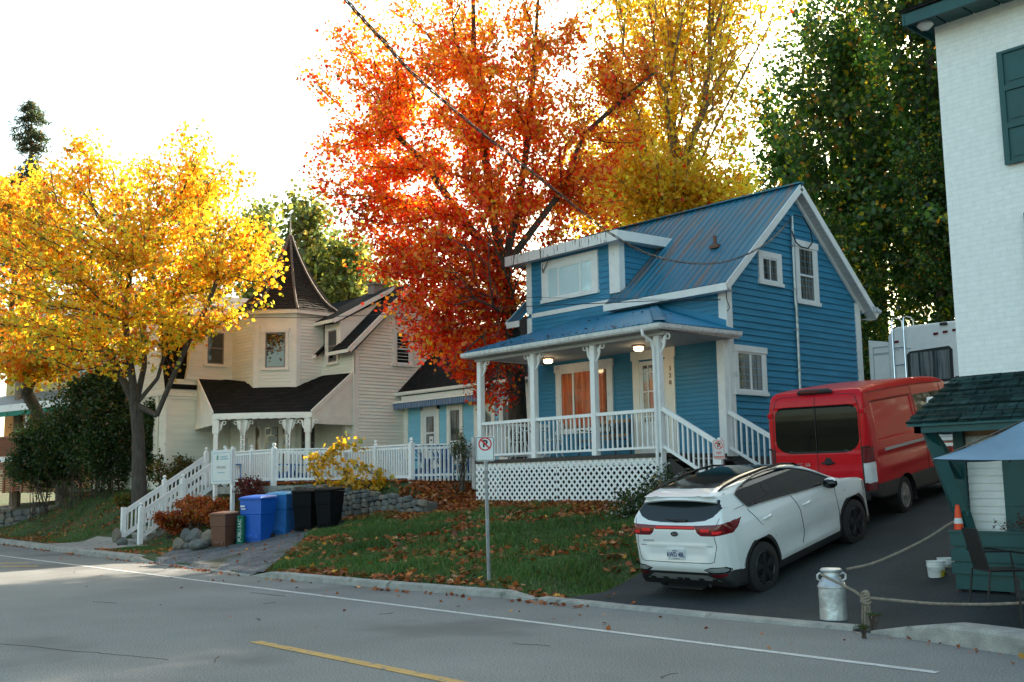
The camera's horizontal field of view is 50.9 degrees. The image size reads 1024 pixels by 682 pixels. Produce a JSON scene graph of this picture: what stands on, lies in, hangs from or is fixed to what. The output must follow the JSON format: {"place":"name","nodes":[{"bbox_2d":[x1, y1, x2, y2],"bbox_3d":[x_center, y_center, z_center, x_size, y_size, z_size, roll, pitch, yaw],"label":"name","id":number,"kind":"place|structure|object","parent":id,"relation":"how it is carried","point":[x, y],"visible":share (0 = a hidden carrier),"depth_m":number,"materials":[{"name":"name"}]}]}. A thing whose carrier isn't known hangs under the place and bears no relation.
{"place":"outdoors","nodes":[
{"label":"outdoors","id":0,"kind":"place"},
{"bbox_2d":[0,338,869,630],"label":"ground","id":1,"kind":"structure","parent":0,"point":[152,556],"depth_m":28.04,"materials":[{"name":"plant"}]},
{"bbox_2d":[0,504,58,526],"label":"stone wall","id":2,"kind":"structure","parent":1,"relation":"on","point":[9,516],"depth_m":42.31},
{"bbox_2d":[0,98,70,507],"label":"spruce","id":3,"kind":"object","parent":1,"relation":"on","point":[30,133],"visible":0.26,"depth_m":59.34,"materials":[{"name":"green plant"}]},
{"bbox_2d":[0,423,76,521],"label":"cedar bush","id":4,"kind":"object","parent":1,"relation":"on","point":[14,466],"visible":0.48,"depth_m":40.54,"materials":[{"name":"green plant"}]},
{"bbox_2d":[0,165,99,504],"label":"orange maple","id":5,"kind":"object","parent":1,"relation":"on","point":[29,374],"visible":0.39,"depth_m":41.25,"materials":[{"name":"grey plant"}]},
{"bbox_2d":[7,380,112,509],"bbox_3d":[-16.521,3.848,40.657,3.719,4.944,4.466,-6,-9,33],"label":"cedar bush","id":6,"kind":"object","parent":1,"relation":"on","point":[50,454],"visible":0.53,"depth_m":39.67,"materials":[{"name":"green plant"}]},
{"bbox_2d":[58,360,122,494],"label":"cedar bush","id":7,"kind":"object","parent":1,"relation":"on","point":[76,387],"visible":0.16,"depth_m":40.14,"materials":[{"name":"green plant"}]},
{"bbox_2d":[49,536,147,548],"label":"footpath","id":8,"kind":"structure","parent":1,"relation":"on","point":[99,542],"depth_m":32.65,"materials":[{"name":"concrete"}]},
{"bbox_2d":[57,366,140,498],"bbox_3d":[-14.519,3.270,39.465,3.741,4.972,2.900,6,-10,-41],"label":"cedar bush","id":9,"kind":"object","parent":1,"relation":"on","point":[104,424],"visible":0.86,"depth_m":38.87,"materials":[{"name":"green plant"}]},
{"bbox_2d":[0,276,222,492],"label":"yellow house","id":10,"kind":"structure","parent":1,"relation":"on","point":[10,406],"depth_m":56.45,"materials":[{"name":"paint"}]},
{"bbox_2d":[0,489,238,554],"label":"bank leaves","id":11,"kind":"object","parent":1,"relation":"on","point":[107,549],"visible":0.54,"depth_m":36.62,"materials":[{"name":"orange plant"}]},
{"bbox_2d":[0,487,238,553],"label":"bank grass","id":12,"kind":"structure","parent":1,"relation":"on","point":[78,536],"depth_m":37.59,"materials":[{"name":"green plant"}]},
{"bbox_2d":[111,492,130,514],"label":"shrub","id":13,"kind":"object","parent":1,"relation":"on","point":[124,500],"visible":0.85,"depth_m":35.85,"materials":[{"name":"green plant"}]},
{"bbox_2d":[128,397,155,488],"bbox_3d":[-12.714,3.574,38.505,2.045,3.374,1.071,6,-10,-41],"label":"cedar bush","id":14,"kind":"object","parent":1,"relation":"on","point":[148,419],"visible":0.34,"depth_m":38.11,"materials":[{"name":"green plant"}]},
{"bbox_2d":[0,118,288,511],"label":"yellow maple","id":15,"kind":"object","parent":1,"relation":"on","point":[140,245],"visible":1,"depth_m":35.12,"materials":[{"name":"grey plant"}]},
{"bbox_2d":[147,508,193,538],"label":"rust bush","id":16,"kind":"object","parent":1,"relation":"on","point":[166,522],"visible":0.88,"depth_m":31.51,"materials":[{"name":"brown plant"}]},
{"bbox_2d":[120,446,226,544],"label":"entrance steps","id":17,"kind":"structure","parent":1,"relation":"on","point":[162,502],"depth_m":33.30,"materials":[{"name":"wood"}]},
{"bbox_2d":[147,448,201,486],"bbox_3d":[-11.648,4.387,37.417,2.188,1.468,1.868,-3,-8,17],"label":"olive shrub","id":18,"kind":"object","parent":1,"relation":"on","point":[173,472],"visible":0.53,"depth_m":37.06,"materials":[{"name":"green plant"}]},
{"bbox_2d":[167,493,213,530],"bbox_3d":[-9.126,5.025,31.496,1.707,1.169,1.536,6,-10,-41],"label":"rust bush","id":19,"kind":"object","parent":1,"relation":"on","point":[186,504],"visible":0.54,"depth_m":31.23,"materials":[{"name":"brown plant"}]},
{"bbox_2d":[185,528,201,542],"bbox_3d":[-8.162,5.066,27.661,0.459,0.511,0.440,-5,-9,30],"label":"boulder","id":20,"kind":"object","parent":1,"relation":"on","point":[194,533],"visible":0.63,"depth_m":27.53,"materials":[{"name":"grey stone"}]},
{"bbox_2d":[164,155,227,294],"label":"background pine","id":21,"kind":"object","parent":1,"relation":"on","point":[205,182],"visible":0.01,"depth_m":63.23,"materials":[{"name":"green plant"}]},
{"bbox_2d":[191,496,239,528],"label":"rust bush","id":22,"kind":"object","parent":1,"relation":"on","point":[204,511],"visible":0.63,"depth_m":30.58,"materials":[{"name":"brown plant"}]},
{"bbox_2d":[211,447,235,510],"bbox_3d":[-8.331,4.093,31.005,0.136,2.020,1.170,7,-11,-44],"label":"town hall sign","id":23,"kind":"object","parent":1,"relation":"on","point":[223,466],"visible":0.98,"depth_m":30.90,"materials":[{"name":"white paint"}]},
{"bbox_2d":[155,530,309,574],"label":"gravel drive","id":24,"kind":"structure","parent":1,"relation":"on","point":[225,558],"depth_m":24.85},
{"bbox_2d":[189,539,207,549],"bbox_3d":[-7.792,5.053,26.675,0.450,0.291,0.511,6,-10,-41],"label":"boulder","id":25,"kind":"object","parent":24,"relation":"on","point":[196,544],"visible":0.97,"depth_m":26.52,"materials":[{"name":"grey stone"}]},
{"bbox_2d":[209,511,239,546],"bbox_3d":[-7.175,4.694,26.877,0.506,0.878,0.653,-4,-8,23],"label":"wheelie bin","id":26,"kind":"object","parent":24,"relation":"on","point":[223,525],"visible":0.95,"depth_m":26.67,"materials":[{"name":"brown plastic"}]},
{"bbox_2d":[236,515,245,543],"bbox_3d":[-6.760,4.715,26.845,0.180,0.720,0.166,-2,-8,8],"label":"fabric bag","id":27,"kind":"object","parent":24,"relation":"on","point":[241,523],"visible":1,"depth_m":26.78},
{"bbox_2d":[238,494,277,541],"bbox_3d":[-6.405,4.468,27.193,0.662,1.161,0.825,-4,-8,20],"label":"wheelie bin","id":28,"kind":"object","parent":24,"relation":"on","point":[258,511],"visible":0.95,"depth_m":26.91,"materials":[{"name":"blue plastic"}]},
{"bbox_2d":[266,491,294,534],"bbox_3d":[-5.928,4.451,27.941,0.627,1.114,0.786,-4,-8,20],"label":"wheelie bin","id":29,"kind":"object","parent":24,"relation":"on","point":[284,522],"visible":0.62,"depth_m":27.63,"materials":[{"name":"blue plastic"}]},
{"bbox_2d":[291,488,316,530],"bbox_3d":[-5.198,4.310,27.538,0.605,1.075,0.761,-4,-8,23],"label":"wheelie bin","id":30,"kind":"object","parent":24,"relation":"on","point":[304,507],"visible":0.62,"depth_m":27.26,"materials":[{"name":"black plastic"}]},
{"bbox_2d":[232,473,267,498],"bbox_3d":[-7.428,4.457,30.507,1.007,1.441,0.993,1,-8,-14],"label":"barberry","id":31,"kind":"object","parent":1,"relation":"on","point":[245,485],"visible":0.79,"depth_m":30.42,"materials":[{"name":"brown plant"}]},
{"bbox_2d":[223,190,286,298],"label":"background pine","id":32,"kind":"object","parent":1,"relation":"on","point":[262,210],"visible":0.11,"depth_m":59.10,"materials":[{"name":"green plant"}]},
{"bbox_2d":[90,211,441,489],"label":"house","id":33,"kind":"structure","parent":1,"relation":"on","point":[303,381],"depth_m":37.98,"materials":[{"name":"beige paint"}]},
{"bbox_2d":[203,328,227,366],"bbox_3d":[-10.714,0.234,38.880,0.940,1.400,0.135,6,-10,-41],"label":"window","id":34,"kind":"structure","parent":33,"relation":"in","point":[215,353],"depth_m":38.88,"materials":[{"name":"beige paint"}]},
{"bbox_2d":[253,419,285,472],"bbox_3d":[-8.401,3.804,37.549,1.320,2.120,0.060,-1,-8,3],"label":"entrance door","id":35,"kind":"structure","parent":33,"relation":"in","point":[264,436],"depth_m":37.61,"materials":[{"name":"beige paint"}]},
{"bbox_2d":[261,328,289,369],"bbox_3d":[-8.357,0.286,37.998,0.980,1.490,0.085,-1,-8,3],"label":"window","id":36,"kind":"structure","parent":33,"relation":"in","point":[275,341],"depth_m":38.00,"materials":[{"name":"beige paint"}]},
{"bbox_2d":[299,422,316,462],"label":"window","id":37,"kind":"structure","parent":33,"relation":"in","point":[301,431],"depth_m":37.79,"materials":[{"name":"beige paint"}]},
{"bbox_2d":[325,327,339,365],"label":"window","id":38,"kind":"structure","parent":33,"relation":"in","point":[332,333],"depth_m":38.12,"materials":[{"name":"beige paint"}]},
{"bbox_2d":[50,300,717,319],"bbox_3d":[-8.331,-0.794,34.704,32.941,2.809,1.572,-6,-9,35],"label":"telephone wire","id":39,"kind":"object","parent":33,"relation":"attached to","point":[481,308],"visible":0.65,"depth_m":28.16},
{"bbox_2d":[392,328,413,366],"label":"window","id":40,"kind":"structure","parent":33,"relation":"in","point":[397,357],"depth_m":38.38,"materials":[{"name":"beige paint"}]},
{"bbox_2d":[217,485,319,493],"bbox_3d":[-7.489,4.405,31.860,5.078,0.220,1.203,-6,-9,35],"label":"terrace edge","id":41,"kind":"object","parent":1,"relation":"on","point":[226,490],"visible":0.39,"depth_m":30.86,"materials":[{"name":"concrete"}]},
{"bbox_2d":[264,178,349,302],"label":"background pine","id":42,"kind":"object","parent":1,"relation":"on","point":[307,223],"visible":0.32,"depth_m":53.08,"materials":[{"name":"green plant"}]},
{"bbox_2d":[223,437,414,486],"bbox_3d":[-6.109,3.598,31.249,8.309,1.295,1.305,-6,-9,36],"label":"white fence","id":43,"kind":"object","parent":1,"relation":"on","point":[263,464],"visible":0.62,"depth_m":31.02,"materials":[{"name":"paint"}]},
{"bbox_2d":[313,487,344,527],"bbox_3d":[-4.603,4.198,27.185,0.533,1.021,0.682,-5,-9,28],"label":"wheelie bin","id":44,"kind":"object","parent":1,"relation":"on","point":[329,501],"visible":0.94,"depth_m":26.98,"materials":[{"name":"black plastic"}]},
{"bbox_2d":[303,431,396,490],"bbox_3d":[-4.410,3.344,29.554,2.800,1.775,0.706,-2,-8,10],"label":"shrub","id":45,"kind":"object","parent":1,"relation":"on","point":[379,482],"visible":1,"depth_m":29.53,"materials":[{"name":"yellow plant"}]},
{"bbox_2d":[318,221,382,302],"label":"background pine","id":46,"kind":"object","parent":1,"relation":"on","point":[348,251],"visible":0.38,"depth_m":54.10,"materials":[{"name":"green plant"}]},
{"bbox_2d":[235,478,500,518],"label":"terrace leaves","id":47,"kind":"object","parent":1,"relation":"on","point":[447,491],"visible":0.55,"depth_m":28.02,"materials":[{"name":"brown plant"}]},
{"bbox_2d":[429,443,468,478],"bbox_3d":[-1.694,3.309,29.609,0.940,1.012,1.035,6,-10,-43],"label":"garden chair","id":48,"kind":"object","parent":47,"relation":"on","point":[447,463],"visible":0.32,"depth_m":29.56,"materials":[{"name":"blue paint"}]},
{"bbox_2d":[316,484,437,516],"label":"stone wall","id":49,"kind":"structure","parent":1,"relation":"on","point":[362,501],"depth_m":28.08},
{"bbox_2d":[359,257,402,292],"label":"background pine","id":50,"kind":"object","parent":1,"relation":"on","point":[388,284],"visible":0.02,"depth_m":57.37,"materials":[{"name":"green plant"}]},
{"bbox_2d":[414,437,477,489],"bbox_3d":[-1.761,3.298,28.763,1.784,1.400,0.165,-3,-8,16],"label":"old fence","id":51,"kind":"object","parent":1,"relation":"on","point":[472,470],"visible":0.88,"depth_m":28.76,"materials":[{"name":"white paint"}]},
{"bbox_2d":[264,498,639,597],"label":"lawn grass","id":52,"kind":"structure","parent":1,"relation":"on","point":[372,527],"depth_m":20.95,"materials":[{"name":"green plant"}]},
{"bbox_2d":[265,497,640,597],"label":"lawn leaves","id":53,"kind":"object","parent":1,"relation":"on","point":[333,571],"visible":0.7,"depth_m":21.29,"materials":[{"name":"orange plant"}]},
{"bbox_2d":[392,316,528,479],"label":"annex house","id":54,"kind":"structure","parent":1,"relation":"on","point":[434,406],"depth_m":36.54,"materials":[{"name":"blue paint"}]},
{"bbox_2d":[421,405,439,478],"bbox_3d":[-2.829,3.488,36.894,0.115,2.500,1.020,6,-10,-41],"label":"door","id":55,"kind":"structure","parent":54,"relation":"in","point":[430,417],"depth_m":36.96,"materials":[{"name":"beige paint"}]},
{"bbox_2d":[446,404,463,462],"bbox_3d":[-1.910,3.102,35.917,0.085,1.960,0.910,6,-10,-41],"label":"window","id":56,"kind":"structure","parent":54,"relation":"in","point":[454,413],"depth_m":36.01,"materials":[{"name":"beige paint"}]},
{"bbox_2d":[485,401,496,459],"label":"window","id":57,"kind":"structure","parent":54,"relation":"in","point":[489,415],"depth_m":34.65,"materials":[{"name":"beige paint"}]},
{"bbox_2d":[499,400,507,458],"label":"column","id":58,"kind":"structure","parent":54,"relation":"in","point":[503,415],"depth_m":34.12,"materials":[{"name":"beige paint"}]},
{"bbox_2d":[448,426,472,491],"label":"milkweed","id":59,"kind":"object","parent":1,"relation":"on","point":[461,448],"visible":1,"depth_m":28.15,"materials":[{"name":"green plant"}]},
{"bbox_2d":[291,0,669,458],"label":"red maple","id":60,"kind":"object","parent":1,"relation":"on","point":[411,262],"visible":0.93,"depth_m":30.18,"materials":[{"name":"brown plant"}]},
{"bbox_2d":[476,436,494,579],"bbox_3d":[-0.353,2.635,16.945,0.276,2.246,0.364,-5,-8,26],"label":"no parking sign","id":61,"kind":"object","parent":1,"relation":"on","point":[485,451],"visible":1,"depth_m":16.97,"materials":[{"name":"metal"}]},
{"bbox_2d":[459,498,632,508],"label":"lattice leaves","id":62,"kind":"object","parent":1,"relation":"on","point":[496,503],"visible":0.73,"depth_m":25.05,"materials":[{"name":"orange plant"}]},
{"bbox_2d":[606,485,655,518],"bbox_3d":[2.539,3.233,21.523,1.030,0.722,1.550,6,-10,-41],"label":"aster clump","id":63,"kind":"object","parent":1,"relation":"on","point":[634,506],"visible":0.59,"depth_m":21.40,"materials":[{"name":"green plant"}]},
{"bbox_2d":[544,108,754,238],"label":"yellow maple","id":64,"kind":"object","parent":1,"relation":"on","point":[584,223],"visible":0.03,"depth_m":42.38,"materials":[{"name":"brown plant"}]},
{"bbox_2d":[635,459,682,496],"bbox_3d":[3.069,2.970,22.230,1.104,1.056,1.405,6,-10,-41],"label":"aster clump","id":65,"kind":"object","parent":1,"relation":"on","point":[655,483],"visible":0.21,"depth_m":22.21,"materials":[{"name":"green plant"}]},
{"bbox_2d":[460,181,881,501],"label":"blue house","id":66,"kind":"structure","parent":1,"relation":"on","point":[683,384],"depth_m":26.37,"materials":[{"name":"paint"}]},
{"bbox_2d":[53,285,621,298],"bbox_3d":[-8.277,-1.614,34.770,32.798,4.402,1.285,-6,-9,35],"label":"telephone wire","id":67,"kind":"object","parent":66,"relation":"attached to","point":[436,295],"visible":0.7,"depth_m":29.30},
{"bbox_2d":[344,0,790,264],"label":"service drop","id":68,"kind":"object","parent":66,"relation":"attached to","point":[383,41],"visible":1,"depth_m":13.95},
{"bbox_2d":[540,249,599,303],"bbox_3d":[1.526,-1.702,28.764,0.090,1.150,2.190,6,-10,-41],"label":"window","id":69,"kind":"structure","parent":66,"relation":"in","point":[577,275],"depth_m":28.72,"materials":[{"name":"glass"}]},
{"bbox_2d":[554,358,615,434],"bbox_3d":[1.868,1.471,28.009,0.090,1.850,2.130,6,-10,-41],"label":"window","id":70,"kind":"structure","parent":66,"relation":"in","point":[572,381],"depth_m":28.12,"materials":[{"name":"white paint"}]},
{"bbox_2d":[577,419,631,455],"bbox_3d":[2.284,2.400,26.511,0.637,0.930,1.296,6,-10,-41],"label":"porch bench","id":71,"kind":"object","parent":66,"relation":"on","point":[619,428],"visible":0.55,"depth_m":26.50,"materials":[{"name":"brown wood"}]},
{"bbox_2d":[630,346,677,453],"bbox_3d":[3.455,1.474,26.210,0.082,2.580,1.420,6,-10,-41],"label":"door","id":72,"kind":"structure","parent":66,"relation":"in","point":[642,372],"depth_m":26.36,"materials":[{"name":"beige paint"}]},
{"bbox_2d":[733,344,769,396],"bbox_3d":[5.574,0.694,25.122,1.290,1.155,0.090,6,-10,-41],"label":"window","id":73,"kind":"structure","parent":66,"relation":"in","point":[749,353],"depth_m":25.11,"materials":[{"name":"white paint"}]},
{"bbox_2d":[757,250,784,287],"bbox_3d":[6.269,-1.747,26.102,1.000,0.830,0.090,6,-10,-41],"label":"window","id":74,"kind":"structure","parent":66,"relation":"in","point":[762,255],"depth_m":26.09,"materials":[{"name":"white paint"}]},
{"bbox_2d":[794,239,821,306],"bbox_3d":[7.439,-1.708,27.143,1.050,1.630,0.090,6,-10,-41],"label":"window","id":75,"kind":"structure","parent":66,"relation":"in","point":[812,251],"depth_m":27.16,"materials":[{"name":"white paint"}]},
{"bbox_2d":[562,0,806,226],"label":"bare topped maple","id":76,"kind":"object","parent":1,"relation":"on","point":[652,182],"visible":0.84,"depth_m":37.21,"materials":[{"name":"beige plant"}]},
{"bbox_2d":[713,438,724,464],"bbox_3d":[4.047,2.679,20.965,0.225,1.590,0.105,-1,-8,4],"label":"parking sign","id":77,"kind":"object","parent":1,"relation":"on","point":[718,449],"visible":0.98,"depth_m":20.99,"materials":[{"name":"white"}]},
{"bbox_2d":[719,43,831,211],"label":"forest tree","id":78,"kind":"object","parent":1,"relation":"on","point":[771,154],"visible":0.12,"depth_m":55.13,"materials":[{"name":"green plant"}]},
{"bbox_2d":[745,0,935,354],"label":"forest tree","id":79,"kind":"object","parent":1,"relation":"on","point":[843,75],"visible":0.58,"depth_m":49.15,"materials":[{"name":"green plant"}]},
{"bbox_2d":[783,0,935,336],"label":"forest tree","id":80,"kind":"object","parent":1,"relation":"on","point":[863,120],"visible":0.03,"depth_m":57.62,"materials":[{"name":"green plant"}]},
{"bbox_2d":[823,202,898,380],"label":"forest tree","id":81,"kind":"object","parent":1,"relation":"on","point":[867,333],"visible":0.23,"depth_m":44.92,"materials":[{"name":"green plant"}]},
{"bbox_2d":[865,612,881,632],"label":"weed","id":82,"kind":"object","parent":1,"relation":"on","point":[873,622],"visible":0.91,"depth_m":12.28,"materials":[{"name":"green plant"}]},
{"bbox_2d":[831,0,954,330],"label":"forest tree","id":83,"kind":"object","parent":1,"relation":"on","point":[910,80],"visible":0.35,"depth_m":45.53,"materials":[{"name":"green plant"}]},
{"bbox_2d":[868,315,958,382],"bbox_3d":[13.419,1.444,29.282,7.120,3.960,4.020,6,-10,-41],"label":"travel trailer","id":84,"kind":"object","parent":1,"relation":"on","point":[930,349],"visible":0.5,"depth_m":27.61,"materials":[{"name":"white metal"}]},
{"bbox_2d":[879,101,954,327],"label":"forest tree","id":85,"kind":"object","parent":1,"relation":"on","point":[936,276],"visible":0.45,"depth_m":43.49,"materials":[{"name":"green plant"}]},
{"bbox_2d":[899,0,1023,531],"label":"white brick building","id":86,"kind":"structure","parent":1,"relation":"on","point":[980,53],"depth_m":15.21,"materials":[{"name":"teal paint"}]},
{"bbox_2d":[1002,460,1023,531],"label":"door","id":87,"kind":"structure","parent":86,"relation":"in","point":[1013,472],"depth_m":14.67,"materials":[{"name":"teal paint"}]},
{"bbox_2d":[0,0,954,436],"label":"sky","id":88,"kind":"structure","parent":0,"point":[132,71],"materials":[{"name":"white"}]},
{"bbox_2d":[0,544,1023,681],"bbox_3d":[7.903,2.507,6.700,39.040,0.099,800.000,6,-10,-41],"label":"road","id":89,"kind":"structure","parent":0,"point":[191,630],"depth_m":12.29,"materials":[{"name":"asphalt"}]},
{"bbox_2d":[0,538,154,562],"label":"kerb","id":90,"kind":"structure","parent":89,"relation":"on","point":[94,552],"depth_m":29.78,"materials":[{"name":"concrete"}]},
{"bbox_2d":[0,562,466,681],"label":"road centre line","id":91,"kind":"object","parent":89,"relation":"on","point":[380,666],"visible":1,"depth_m":10.77,"materials":[{"name":"yellow paint"}]},
{"bbox_2d":[1,543,588,607],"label":"gutter leaves","id":92,"kind":"object","parent":89,"relation":"on","point":[451,593],"visible":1,"depth_m":18.25,"materials":[{"name":"brown plant"}]},
{"bbox_2d":[251,571,538,600],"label":"kerb","id":93,"kind":"structure","parent":89,"relation":"on","point":[447,589],"depth_m":18.26,"materials":[{"name":"concrete"}]},
{"bbox_2d":[0,555,939,672],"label":"road edge line","id":94,"kind":"object","parent":89,"relation":"on","point":[841,660],"visible":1,"depth_m":13.03,"materials":[{"name":"white paint"}]},
{"bbox_2d":[538,596,858,630],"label":"kerb","id":95,"kind":"structure","parent":89,"relation":"on","point":[774,620],"depth_m":13.93,"materials":[{"name":"concrete"}]},
{"bbox_2d":[870,622,1023,654],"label":"kerb","id":96,"kind":"structure","parent":89,"relation":"on","point":[1000,639],"depth_m":11.17,"materials":[{"name":"concrete"}]},
{"bbox_2d":[569,482,1023,631],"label":"driveway","id":97,"kind":"structure","parent":0,"point":[792,593],"depth_m":15.67,"materials":[{"name":"asphalt"}]},
{"bbox_2d":[634,463,869,591],"bbox_3d":[3.966,2.771,17.372,4.480,1.702,2.200,-10,1,-44],"label":"parked suv","id":98,"kind":"object","parent":97,"relation":"on","point":[754,528],"visible":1,"depth_m":16.11,"materials":[{"name":"white paint"}]},
{"bbox_2d":[816,567,847,620],"bbox_3d":[4.005,3.164,13.456,0.356,0.650,0.356,6,-10,-41],"label":"milk can","id":99,"kind":"object","parent":97,"relation":"on","point":[832,602],"visible":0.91,"depth_m":13.32,"materials":[{"name":"metal"}]},
{"bbox_2d":[767,376,955,512],"bbox_3d":[7.257,2.009,21.416,2.520,2.460,5.644,-7,-3,41],"label":"parked van","id":100,"kind":"object","parent":97,"relation":"on","point":[869,438],"visible":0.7,"depth_m":19.52,"materials":[{"name":"red paint"}]},
{"bbox_2d":[820,573,1023,625],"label":"rope","id":101,"kind":"object","parent":97,"relation":"on","point":[865,598],"visible":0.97,"depth_m":12.77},
{"bbox_2d":[926,560,945,577],"bbox_3d":[5.916,3.211,15.008,0.258,0.287,0.281,-4,-8,20],"label":"bucket","id":102,"kind":"object","parent":97,"relation":"on","point":[935,568],"visible":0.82,"depth_m":14.93,"materials":[{"name":"white plastic"}]},
{"bbox_2d":[932,419,1023,462],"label":"umbrella","id":103,"kind":"object","parent":97,"relation":"on","point":[1008,444],"visible":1,"depth_m":12.21,"materials":[{"name":"blue fabric"}]},
{"bbox_2d":[947,530,1023,593],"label":"planter box","id":104,"kind":"object","parent":97,"relation":"on","point":[962,565],"visible":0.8,"depth_m":13.78,"materials":[{"name":"teal paint"}]},
{"bbox_2d":[954,505,963,529],"bbox_3d":[6.125,2.416,14.776,0.124,0.335,0.124,6,-10,-41],"label":"traffic cone","id":105,"kind":"object","parent":104,"relation":"on","point":[958,522],"visible":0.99,"depth_m":14.74,"materials":[{"name":"orange plastic"}]},
{"bbox_2d":[846,519,973,569],"bbox_3d":[5.265,2.637,14.275,2.528,0.656,0.176,3,-9,-30],"label":"rope","id":106,"kind":"object","parent":105,"relation":"hanging from","point":[904,549],"visible":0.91,"depth_m":14.15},
{"bbox_2d":[961,528,1023,608],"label":"patio chair","id":107,"kind":"object","parent":97,"relation":"on","point":[976,549],"visible":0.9,"depth_m":12.84,"materials":[{"name":"black metal"}]},
{"bbox_2d":[1015,575,1023,628],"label":"patio chair","id":108,"kind":"object","parent":97,"relation":"on","point":[1019,593],"visible":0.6,"depth_m":11.64,"materials":[{"name":"black metal"}]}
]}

